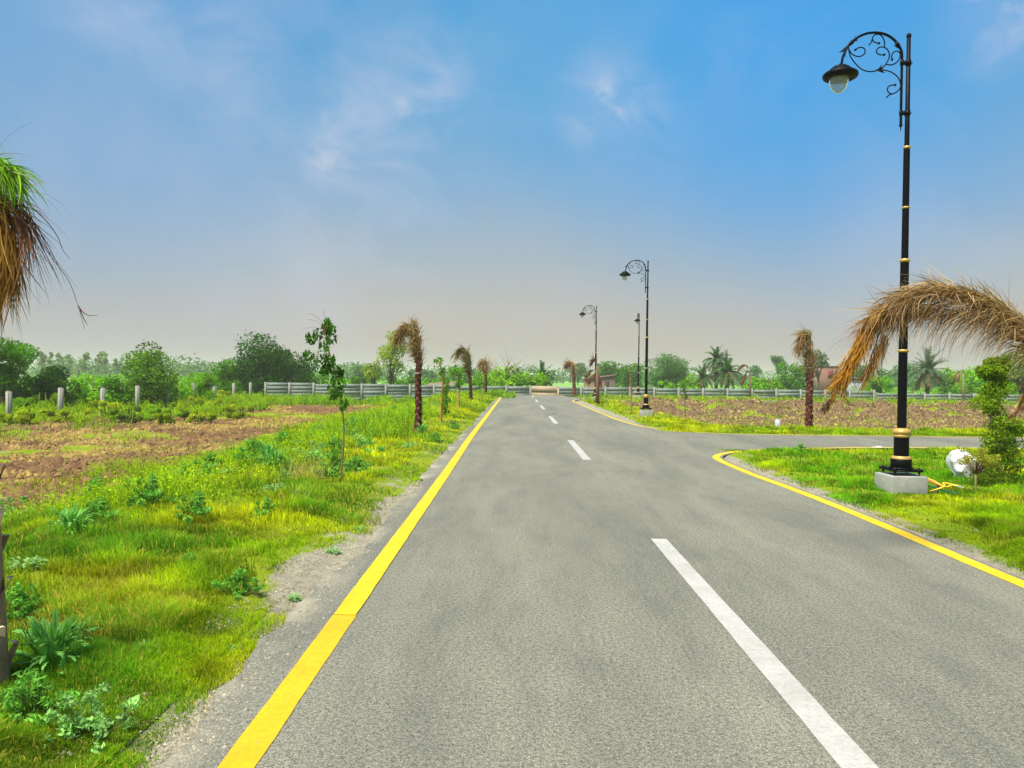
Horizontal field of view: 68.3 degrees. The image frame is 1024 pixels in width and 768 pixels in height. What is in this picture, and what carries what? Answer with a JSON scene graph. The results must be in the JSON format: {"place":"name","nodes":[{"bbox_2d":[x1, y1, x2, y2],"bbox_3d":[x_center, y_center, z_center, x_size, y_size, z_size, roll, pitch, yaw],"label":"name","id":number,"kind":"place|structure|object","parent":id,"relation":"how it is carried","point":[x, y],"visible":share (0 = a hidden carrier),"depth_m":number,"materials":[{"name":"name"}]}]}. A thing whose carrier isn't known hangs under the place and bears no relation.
{"place":"outdoors","nodes":[
{"label":"outdoors","id":0,"kind":"place"},
{"bbox_2d":[0,371,1023,767],"bbox_3d":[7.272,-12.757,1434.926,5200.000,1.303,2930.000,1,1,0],"label":"ground","id":1,"kind":"structure","parent":0,"point":[324,567],"depth_m":10.81,"materials":[{"name":"soil"}]},
{"bbox_2d":[0,495,34,520],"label":"weed plant","id":2,"kind":"object","parent":1,"relation":"on","point":[11,501],"visible":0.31,"depth_m":11.32,"materials":[{"name":"green plant"}]},
{"bbox_2d":[0,336,39,409],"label":"tree","id":3,"kind":"object","parent":1,"relation":"on","point":[13,354],"visible":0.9,"depth_m":41.91,"materials":[{"name":"green plant"}]},
{"bbox_2d":[0,407,47,424],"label":"weed bush","id":4,"kind":"object","parent":1,"relation":"on","point":[23,415],"visible":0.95,"depth_m":30.92,"materials":[{"name":"green plant"}]},
{"bbox_2d":[5,580,45,620],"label":"weed plant","id":5,"kind":"object","parent":1,"relation":"on","point":[14,593],"visible":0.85,"depth_m":4.92,"materials":[{"name":"green plant"}]},
{"bbox_2d":[5,555,47,572],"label":"weed plant","id":6,"kind":"object","parent":1,"relation":"on","point":[17,562],"visible":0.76,"depth_m":5.99,"materials":[{"name":"green plant"}]},
{"bbox_2d":[12,392,65,408],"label":"weed bush","id":7,"kind":"object","parent":1,"relation":"on","point":[38,398],"visible":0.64,"depth_m":41.85,"materials":[{"name":"green plant"}]},
{"bbox_2d":[0,667,79,727],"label":"weed plant","id":8,"kind":"object","parent":1,"relation":"on","point":[11,695],"visible":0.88,"depth_m":3.42,"materials":[{"name":"green plant"}]},
{"bbox_2d":[0,123,95,683],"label":"palm tree","id":9,"kind":"object","parent":1,"relation":"on","point":[13,180],"visible":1,"depth_m":3.74,"materials":[{"name":"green plant"}]},
{"bbox_2d":[26,363,80,409],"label":"bush","id":10,"kind":"object","parent":1,"relation":"on","point":[50,379],"visible":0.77,"depth_m":43.68,"materials":[{"name":"green plant"}]},
{"bbox_2d":[10,609,103,680],"bbox_3d":[-2.453,1.360,3.979,0.475,0.363,0.481,1,1,-12],"label":"weed plant","id":11,"kind":"object","parent":1,"relation":"on","point":[46,636],"visible":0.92,"depth_m":3.97,"materials":[{"name":"green plant"}]},
{"bbox_2d":[46,409,90,422],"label":"weed bush","id":12,"kind":"object","parent":1,"relation":"on","point":[62,412],"visible":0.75,"depth_m":33.02,"materials":[{"name":"green plant"}]},
{"bbox_2d":[45,501,94,535],"bbox_3d":[-4.391,1.359,7.582,0.521,0.328,0.515,1,1,18],"label":"weed plant","id":13,"kind":"object","parent":1,"relation":"on","point":[72,513],"visible":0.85,"depth_m":7.52,"materials":[{"name":"green plant"}]},
{"bbox_2d":[66,372,112,409],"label":"bush","id":14,"kind":"object","parent":1,"relation":"on","point":[88,396],"visible":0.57,"depth_m":44.91,"materials":[{"name":"green plant"}]},
{"bbox_2d":[42,681,140,753],"bbox_3d":[-1.860,1.461,3.318,0.390,0.229,0.399,1,1,-17],"label":"weed plant","id":15,"kind":"object","parent":1,"relation":"on","point":[101,723],"visible":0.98,"depth_m":3.31,"materials":[{"name":"green plant"}]},
{"bbox_2d":[77,496,127,524],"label":"weed plant","id":16,"kind":"object","parent":1,"relation":"on","point":[101,503],"visible":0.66,"depth_m":7.92,"materials":[{"name":"green plant"}]},
{"bbox_2d":[87,400,124,416],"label":"weed bush","id":17,"kind":"object","parent":1,"relation":"on","point":[104,405],"visible":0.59,"depth_m":38.08,"materials":[{"name":"green plant"}]},
{"bbox_2d":[100,375,134,405],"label":"bush","id":18,"kind":"object","parent":1,"relation":"on","point":[119,395],"visible":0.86,"depth_m":45.73,"materials":[{"name":"green plant"}]},
{"bbox_2d":[106,405,152,423],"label":"weed bush","id":19,"kind":"object","parent":1,"relation":"on","point":[128,416],"visible":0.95,"depth_m":34.16,"materials":[{"name":"green plant"}]},
{"bbox_2d":[119,341,179,408],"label":"tree","id":20,"kind":"object","parent":1,"relation":"on","point":[160,381],"visible":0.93,"depth_m":46.53,"materials":[{"name":"green plant"}]},
{"bbox_2d":[126,473,178,506],"bbox_3d":[-4.275,1.266,8.998,0.561,0.416,0.517,1,1,28],"label":"weed plant","id":21,"kind":"object","parent":1,"relation":"on","point":[150,494],"visible":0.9,"depth_m":8.96,"materials":[{"name":"green plant"}]},
{"bbox_2d":[150,412,175,424],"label":"weed bush","id":22,"kind":"object","parent":1,"relation":"on","point":[165,417],"visible":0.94,"depth_m":32.88,"materials":[{"name":"green plant"}]},
{"bbox_2d":[0,390,327,440],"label":"tall weeds","id":23,"kind":"object","parent":1,"relation":"on","point":[239,400],"visible":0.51,"depth_m":39.77,"materials":[{"name":"green plant"}]},
{"bbox_2d":[144,401,188,419],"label":"weed bush","id":24,"kind":"object","parent":1,"relation":"on","point":[151,409],"visible":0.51,"depth_m":35.78,"materials":[{"name":"green plant"}]},
{"bbox_2d":[171,379,196,400],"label":"bush","id":25,"kind":"object","parent":1,"relation":"on","point":[186,391],"visible":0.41,"depth_m":50.01,"materials":[{"name":"green plant"}]},
{"bbox_2d":[0,427,369,523],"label":"tall weeds","id":26,"kind":"object","parent":1,"relation":"on","point":[162,469],"visible":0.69,"depth_m":10.44,"materials":[{"name":"green plant"}]},
{"bbox_2d":[0,402,380,498],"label":"dry stubble","id":27,"kind":"object","parent":1,"relation":"on","point":[115,444],"visible":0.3,"depth_m":23.40,"materials":[{"name":"plant"}]},
{"bbox_2d":[0,404,380,512],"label":"earth clods","id":28,"kind":"object","parent":1,"relation":"on","point":[319,409],"visible":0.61,"depth_m":24.04,"materials":[{"name":"brown soil"}]},
{"bbox_2d":[171,490,224,524],"bbox_3d":[-3.362,1.324,8.140,0.582,0.365,0.537,1,1,25],"label":"weed plant","id":29,"kind":"object","parent":1,"relation":"on","point":[197,501],"visible":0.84,"depth_m":8.07,"materials":[{"name":"green plant"}]},
{"bbox_2d":[184,410,216,423],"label":"weed bush","id":30,"kind":"object","parent":1,"relation":"on","point":[202,416],"visible":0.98,"depth_m":34.08,"materials":[{"name":"green plant"}]},
{"bbox_2d":[187,371,219,401],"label":"bush","id":31,"kind":"object","parent":1,"relation":"on","point":[206,379],"visible":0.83,"depth_m":51.72,"materials":[{"name":"green plant"}]},
{"bbox_2d":[210,357,243,396],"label":"tree","id":32,"kind":"object","parent":1,"relation":"on","point":[222,377],"visible":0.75,"depth_m":69.62,"materials":[{"name":"green plant"}]},
{"bbox_2d":[0,414,476,767],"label":"grass","id":33,"kind":"structure","parent":1,"relation":"on","point":[117,661],"depth_m":5.41,"materials":[{"name":"green plant"}]},
{"bbox_2d":[210,567,266,599],"bbox_3d":[-1.982,1.427,5.440,0.298,0.212,0.323,1,1,40],"label":"weed plant","id":34,"kind":"object","parent":1,"relation":"on","point":[244,584],"visible":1,"depth_m":5.45,"materials":[{"name":"green plant"}]},
{"bbox_2d":[224,405,254,418],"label":"weed bush","id":35,"kind":"object","parent":1,"relation":"on","point":[230,413],"visible":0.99,"depth_m":37.08,"materials":[{"name":"green plant"}]},
{"bbox_2d":[232,439,271,461],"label":"weed plant","id":36,"kind":"object","parent":1,"relation":"on","point":[251,454],"visible":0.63,"depth_m":13.83,"materials":[{"name":"green plant"}]},
{"bbox_2d":[44,432,467,767],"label":"gravel","id":37,"kind":"structure","parent":1,"relation":"on","point":[160,760],"depth_m":4.20,"materials":[{"name":"grey gravel"}]},
{"bbox_2d":[222,330,291,394],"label":"tree","id":38,"kind":"object","parent":1,"relation":"on","point":[252,371],"visible":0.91,"depth_m":71.24,"materials":[{"name":"green plant"}]},
{"bbox_2d":[250,497,281,520],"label":"weed plant","id":39,"kind":"object","parent":1,"relation":"on","point":[265,506],"visible":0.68,"depth_m":8.14,"materials":[{"name":"green plant"}]},
{"bbox_2d":[259,445,290,468],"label":"weed plant","id":40,"kind":"object","parent":1,"relation":"on","point":[278,455],"visible":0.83,"depth_m":12.52,"materials":[{"name":"green plant"}]},
{"bbox_2d":[264,344,321,396],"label":"tree","id":41,"kind":"object","parent":1,"relation":"on","point":[303,372],"visible":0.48,"depth_m":74.03,"materials":[{"name":"green plant"}]},
{"bbox_2d":[272,447,332,479],"bbox_3d":[-3.069,1.217,11.302,0.766,0.701,0.948,1,1,42],"label":"dry grass tuft","id":42,"kind":"object","parent":1,"relation":"on","point":[302,473],"visible":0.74,"depth_m":11.22,"materials":[{"name":"plant"}]},
{"bbox_2d":[294,440,326,461],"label":"weed plant","id":43,"kind":"object","parent":1,"relation":"on","point":[321,445],"visible":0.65,"depth_m":13.73,"materials":[{"name":"green plant"}]},
{"bbox_2d":[188,401,438,457],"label":"tall weeds","id":44,"kind":"object","parent":1,"relation":"on","point":[373,416],"visible":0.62,"depth_m":20.16,"materials":[{"name":"green plant"}]},
{"bbox_2d":[302,310,349,480],"bbox_3d":[-2.799,0.193,11.340,0.693,2.628,0.550,1,1,-17],"label":"sapling","id":45,"kind":"object","parent":1,"relation":"on","point":[327,326],"visible":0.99,"depth_m":11.29,"materials":[{"name":"green plant"}]},
{"bbox_2d":[313,451,352,478],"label":"weed plant","id":46,"kind":"object","parent":1,"relation":"on","point":[334,459],"visible":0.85,"depth_m":11.86,"materials":[{"name":"green plant"}]},
{"bbox_2d":[321,435,348,455],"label":"weed plant","id":47,"kind":"object","parent":1,"relation":"on","point":[339,446],"visible":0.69,"depth_m":14.89,"materials":[{"name":"green plant"}]},
{"bbox_2d":[220,388,516,405],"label":"tall weeds","id":48,"kind":"object","parent":1,"relation":"on","point":[379,399],"visible":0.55,"depth_m":57.62,"materials":[{"name":"green plant"}]},
{"bbox_2d":[360,361,382,383],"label":"tree","id":49,"kind":"object","parent":1,"relation":"on","point":[374,374],"visible":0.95,"depth_m":85.81,"materials":[{"name":"green plant"}]},
{"bbox_2d":[265,390,496,432],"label":"grass","id":50,"kind":"structure","parent":1,"relation":"on","point":[467,410],"depth_m":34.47,"materials":[{"name":"green plant"}]},
{"bbox_2d":[376,330,412,384],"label":"tree","id":51,"kind":"object","parent":1,"relation":"on","point":[390,354],"visible":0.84,"depth_m":83.67,"materials":[{"name":"green plant"}]},
{"bbox_2d":[264,382,531,400],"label":"boundary wall","id":52,"kind":"structure","parent":1,"relation":"on","point":[361,391],"depth_m":66.05,"materials":[{"name":"concrete"}]},
{"bbox_2d":[389,314,427,432],"bbox_3d":[-2.784,-0.275,20.745,1.277,3.464,0.935,1,1,0],"label":"palm tree","id":53,"kind":"object","parent":1,"relation":"on","point":[413,335],"visible":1,"depth_m":20.65,"materials":[{"name":"brown plant"}]},
{"bbox_2d":[433,357,450,421],"bbox_3d":[-2.337,0.212,25.582,0.534,2.266,0.651,0,1,-38],"label":"sapling","id":54,"kind":"object","parent":1,"relation":"on","point":[444,393],"visible":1,"depth_m":25.49,"materials":[{"name":"green plant"}]},
{"bbox_2d":[448,365,463,408],"bbox_3d":[-2.396,0.215,33.119,0.733,2.120,0.575,1,1,23],"label":"sapling","id":55,"kind":"object","parent":1,"relation":"on","point":[457,373],"visible":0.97,"depth_m":33.00,"materials":[{"name":"green plant"}]},
{"bbox_2d":[449,344,475,400],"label":"palm tree","id":56,"kind":"object","parent":1,"relation":"on","point":[464,358],"visible":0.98,"depth_m":42.43,"materials":[{"name":"brown plant"}]},
{"bbox_2d":[19,373,941,393],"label":"scrub","id":57,"kind":"object","parent":1,"relation":"on","point":[424,382],"visible":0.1,"depth_m":119.88,"materials":[{"name":"green plant"}]},
{"bbox_2d":[474,358,492,392],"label":"palm tree","id":58,"kind":"object","parent":1,"relation":"on","point":[485,366],"visible":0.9,"depth_m":56.93,"materials":[{"name":"brown plant"}]},
{"bbox_2d":[477,365,521,389],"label":"bush","id":59,"kind":"object","parent":1,"relation":"on","point":[497,379],"visible":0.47,"depth_m":71.82,"materials":[{"name":"green plant"}]},
{"bbox_2d":[3,353,1023,388],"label":"woodland","id":60,"kind":"object","parent":1,"relation":"on","point":[187,367],"visible":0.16,"depth_m":268.98,"materials":[{"name":"green plant"}]},
{"bbox_2d":[507,371,550,394],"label":"bush","id":61,"kind":"object","parent":1,"relation":"on","point":[540,379],"visible":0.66,"depth_m":72.19,"materials":[{"name":"green plant"}]},
{"bbox_2d":[527,360,555,385],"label":"date palm","id":62,"kind":"object","parent":1,"relation":"on","point":[542,368],"visible":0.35,"depth_m":77.71,"materials":[{"name":"green plant"}]},
{"bbox_2d":[531,386,558,395],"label":"wall section","id":63,"kind":"object","parent":1,"relation":"on","point":[547,390],"depth_m":65.03,"materials":[{"name":"beige concrete"}]},
{"bbox_2d":[561,359,578,396],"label":"palm tree","id":64,"kind":"object","parent":1,"relation":"on","point":[569,364],"visible":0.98,"depth_m":60.87,"materials":[{"name":"brown plant"}]},
{"bbox_2d":[579,305,596,400],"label":"street lamp","id":65,"kind":"object","parent":1,"relation":"on","point":[581,314],"visible":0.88,"depth_m":51.12,"materials":[{"name":"metal"}]},
{"bbox_2d":[584,351,602,403],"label":"palm tree","id":66,"kind":"object","parent":1,"relation":"on","point":[598,381],"visible":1,"depth_m":45.92,"materials":[{"name":"brown plant"}]},
{"bbox_2d":[582,375,615,387],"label":"mud hut","id":67,"kind":"object","parent":1,"relation":"on","point":[608,380],"visible":0.61,"depth_m":124.92,"materials":[{"name":"paint"}]},
{"bbox_2d":[598,361,625,386],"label":"tree","id":68,"kind":"object","parent":1,"relation":"on","point":[604,368],"visible":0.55,"depth_m":134.22,"materials":[{"name":"green plant"}]},
{"bbox_2d":[618,363,644,387],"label":"tree","id":69,"kind":"object","parent":1,"relation":"on","point":[634,373],"visible":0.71,"depth_m":136.95,"materials":[{"name":"green plant"}]},
{"bbox_2d":[619,260,652,416],"bbox_3d":[5.119,-1.830,31.257,1.428,6.613,0.500,1,1,0],"label":"street lamp","id":70,"kind":"object","parent":1,"relation":"on","point":[625,274],"visible":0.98,"depth_m":31.21,"materials":[{"name":"metal"}]},
{"bbox_2d":[639,353,691,388],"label":"tree","id":71,"kind":"object","parent":1,"relation":"on","point":[667,365],"visible":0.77,"depth_m":119.06,"materials":[{"name":"green plant"}]},
{"bbox_2d":[676,373,702,388],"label":"bush","id":72,"kind":"object","parent":1,"relation":"on","point":[689,383],"visible":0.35,"depth_m":85.34,"materials":[{"name":"green plant"}]},
{"bbox_2d":[685,363,720,388],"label":"date palm","id":73,"kind":"object","parent":1,"relation":"on","point":[703,377],"visible":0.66,"depth_m":93.57,"materials":[{"name":"green plant"}]},
{"bbox_2d":[557,386,875,399],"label":"boundary wall","id":74,"kind":"structure","parent":1,"relation":"on","point":[739,393],"depth_m":65.89,"materials":[{"name":"concrete"}]},
{"bbox_2d":[702,344,731,388],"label":"date palm","id":75,"kind":"object","parent":1,"relation":"on","point":[716,359],"visible":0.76,"depth_m":91.65,"materials":[{"name":"green plant"}]},
{"bbox_2d":[709,349,745,388],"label":"date palm","id":76,"kind":"object","parent":1,"relation":"on","point":[727,371],"visible":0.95,"depth_m":89.43,"materials":[{"name":"green plant"}]},
{"bbox_2d":[751,374,786,389],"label":"bush","id":77,"kind":"object","parent":1,"relation":"on","point":[769,384],"visible":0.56,"depth_m":85.98,"materials":[{"name":"green plant"}]},
{"bbox_2d":[775,361,799,389],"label":"tree","id":78,"kind":"object","parent":1,"relation":"on","point":[788,382],"visible":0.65,"depth_m":111.45,"materials":[{"name":"green plant"}]},
{"bbox_2d":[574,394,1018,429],"bbox_3d":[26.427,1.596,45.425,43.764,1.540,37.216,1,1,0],"label":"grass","id":79,"kind":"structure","parent":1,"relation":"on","point":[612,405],"depth_m":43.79,"materials":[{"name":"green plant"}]},
{"bbox_2d":[787,362,806,393],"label":"tree","id":80,"kind":"object","parent":1,"relation":"on","point":[798,374],"visible":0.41,"depth_m":113.27,"materials":[{"name":"green plant"}]},
{"bbox_2d":[575,392,1023,429],"bbox_3d":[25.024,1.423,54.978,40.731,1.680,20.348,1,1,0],"label":"tall weeds","id":81,"kind":"object","parent":1,"relation":"on","point":[754,394],"visible":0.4,"depth_m":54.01,"materials":[{"name":"green plant"}]},
{"bbox_2d":[790,319,819,427],"bbox_3d":[9.386,-0.253,24.267,1.051,3.773,1.042,1,1,0],"label":"palm tree","id":82,"kind":"object","parent":1,"relation":"on","point":[809,363],"visible":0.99,"depth_m":24.17,"materials":[{"name":"brown plant"}]},
{"bbox_2d":[614,396,1023,429],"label":"earth clods","id":83,"kind":"object","parent":1,"relation":"on","point":[962,421],"visible":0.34,"depth_m":46.51,"materials":[{"name":"brown soil"}]},
{"bbox_2d":[813,349,828,389],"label":"tree","id":84,"kind":"object","parent":1,"relation":"on","point":[821,362],"visible":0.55,"depth_m":111.45,"materials":[{"name":"green plant"}]},
{"bbox_2d":[813,366,838,389],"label":"brick house","id":85,"kind":"structure","parent":1,"relation":"on","point":[826,377],"depth_m":118.25,"materials":[{"name":"paint"}]},
{"bbox_2d":[634,418,1023,436],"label":"grass","id":86,"kind":"structure","parent":1,"relation":"on","point":[688,425],"depth_m":23.22,"materials":[{"name":"green plant"}]},
{"bbox_2d":[642,398,1023,429],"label":"dry stubble","id":87,"kind":"object","parent":1,"relation":"on","point":[821,415],"visible":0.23,"depth_m":44.93,"materials":[{"name":"plant"}]},
{"bbox_2d":[713,445,1023,575],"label":"grass","id":88,"kind":"structure","parent":1,"relation":"on","point":[1002,518],"depth_m":10.50,"materials":[{"name":"green plant"}]},
{"bbox_2d":[861,375,893,394],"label":"bush","id":89,"kind":"object","parent":1,"relation":"on","point":[882,383],"visible":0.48,"depth_m":81.49,"materials":[{"name":"green plant"}]},
{"bbox_2d":[822,31,963,493],"bbox_3d":[5.394,-1.654,10.748,2.016,6.692,0.510,1,1,0],"label":"street lamp","id":90,"kind":"object","parent":1,"relation":"on","point":[900,478],"visible":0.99,"depth_m":10.70,"materials":[{"name":"metal"}]},
{"bbox_2d":[888,361,920,390],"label":"tree","id":91,"kind":"object","parent":1,"relation":"on","point":[895,374],"visible":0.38,"depth_m":159.45,"materials":[{"name":"green plant"}]},
{"bbox_2d":[817,264,1023,423],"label":"palm tree","id":92,"kind":"object","parent":1,"relation":"on","point":[996,313],"visible":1,"depth_m":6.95,"materials":[{"name":"brown plant"}]},
{"bbox_2d":[907,346,952,393],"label":"date palm","id":93,"kind":"object","parent":1,"relation":"on","point":[926,368],"visible":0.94,"depth_m":87.22,"materials":[{"name":"green plant"}]},
{"bbox_2d":[875,392,1020,401],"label":"boundary wall","id":94,"kind":"structure","parent":1,"relation":"on","point":[958,397],"depth_m":65.80,"materials":[{"name":"concrete"}]},
{"bbox_2d":[931,367,970,393],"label":"tree","id":95,"kind":"object","parent":1,"relation":"on","point":[949,389],"visible":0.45,"depth_m":95.11,"materials":[{"name":"green plant"}]},
{"bbox_2d":[946,449,982,479],"bbox_3d":[7.563,1.398,12.637,0.660,0.526,0.534,30,-8,-15],"label":"rock","id":96,"kind":"object","parent":1,"relation":"on","point":[954,467],"visible":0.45,"depth_m":12.51,"materials":[{"name":"white stone"}]},
{"bbox_2d":[952,366,986,393],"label":"bush","id":97,"kind":"object","parent":1,"relation":"on","point":[973,383],"visible":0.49,"depth_m":91.39,"materials":[{"name":"green plant"}]},
{"bbox_2d":[956,445,1002,493],"bbox_3d":[6.520,1.244,10.561,0.534,0.761,0.706,1,1,0],"label":"round shrub","id":98,"kind":"object","parent":1,"relation":"on","point":[966,459],"visible":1,"depth_m":10.50,"materials":[{"name":"green plant"}]},
{"bbox_2d":[965,355,1023,485],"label":"topiary tree","id":99,"kind":"object","parent":1,"relation":"on","point":[997,425],"visible":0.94,"depth_m":11.68,"materials":[{"name":"green plant"}]},
{"bbox_2d":[1004,350,1023,393],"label":"tree","id":100,"kind":"object","parent":1,"relation":"on","point":[1017,379],"visible":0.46,"depth_m":84.37,"materials":[{"name":"green plant"}]},
{"bbox_2d":[0,0,1023,379],"label":"sky","id":101,"kind":"structure","parent":0,"point":[489,173],"materials":[{"name":"blue"}]},
{"bbox_2d":[157,395,1023,767],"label":"road","id":102,"kind":"structure","parent":0,"point":[533,601],"depth_m":4.82,"materials":[{"name":"grey asphalt"}]},
{"bbox_2d":[217,615,355,767],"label":"road edge line","id":103,"kind":"object","parent":102,"relation":"on","point":[251,745],"visible":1,"depth_m":3.68,"materials":[{"name":"yellow paint"}]},
{"bbox_2d":[334,397,501,614],"bbox_3d":[-0.975,1.227,34.509,0.214,0.001,59.024,1,1,0],"label":"road edge line","id":104,"kind":"object","parent":102,"relation":"on","point":[353,602],"visible":0.91,"depth_m":7.01,"materials":[{"name":"yellow paint"}]},
{"bbox_2d":[652,539,878,767],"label":"road centre line","id":105,"kind":"object","parent":102,"relation":"on","point":[839,744],"visible":1,"depth_m":4.06,"materials":[{"name":"white paint"}]},
{"bbox_2d":[712,447,1023,587],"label":"road edge line","id":106,"kind":"object","parent":102,"relation":"on","point":[978,565],"visible":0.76,"depth_m":8.18,"materials":[{"name":"yellow paint"}]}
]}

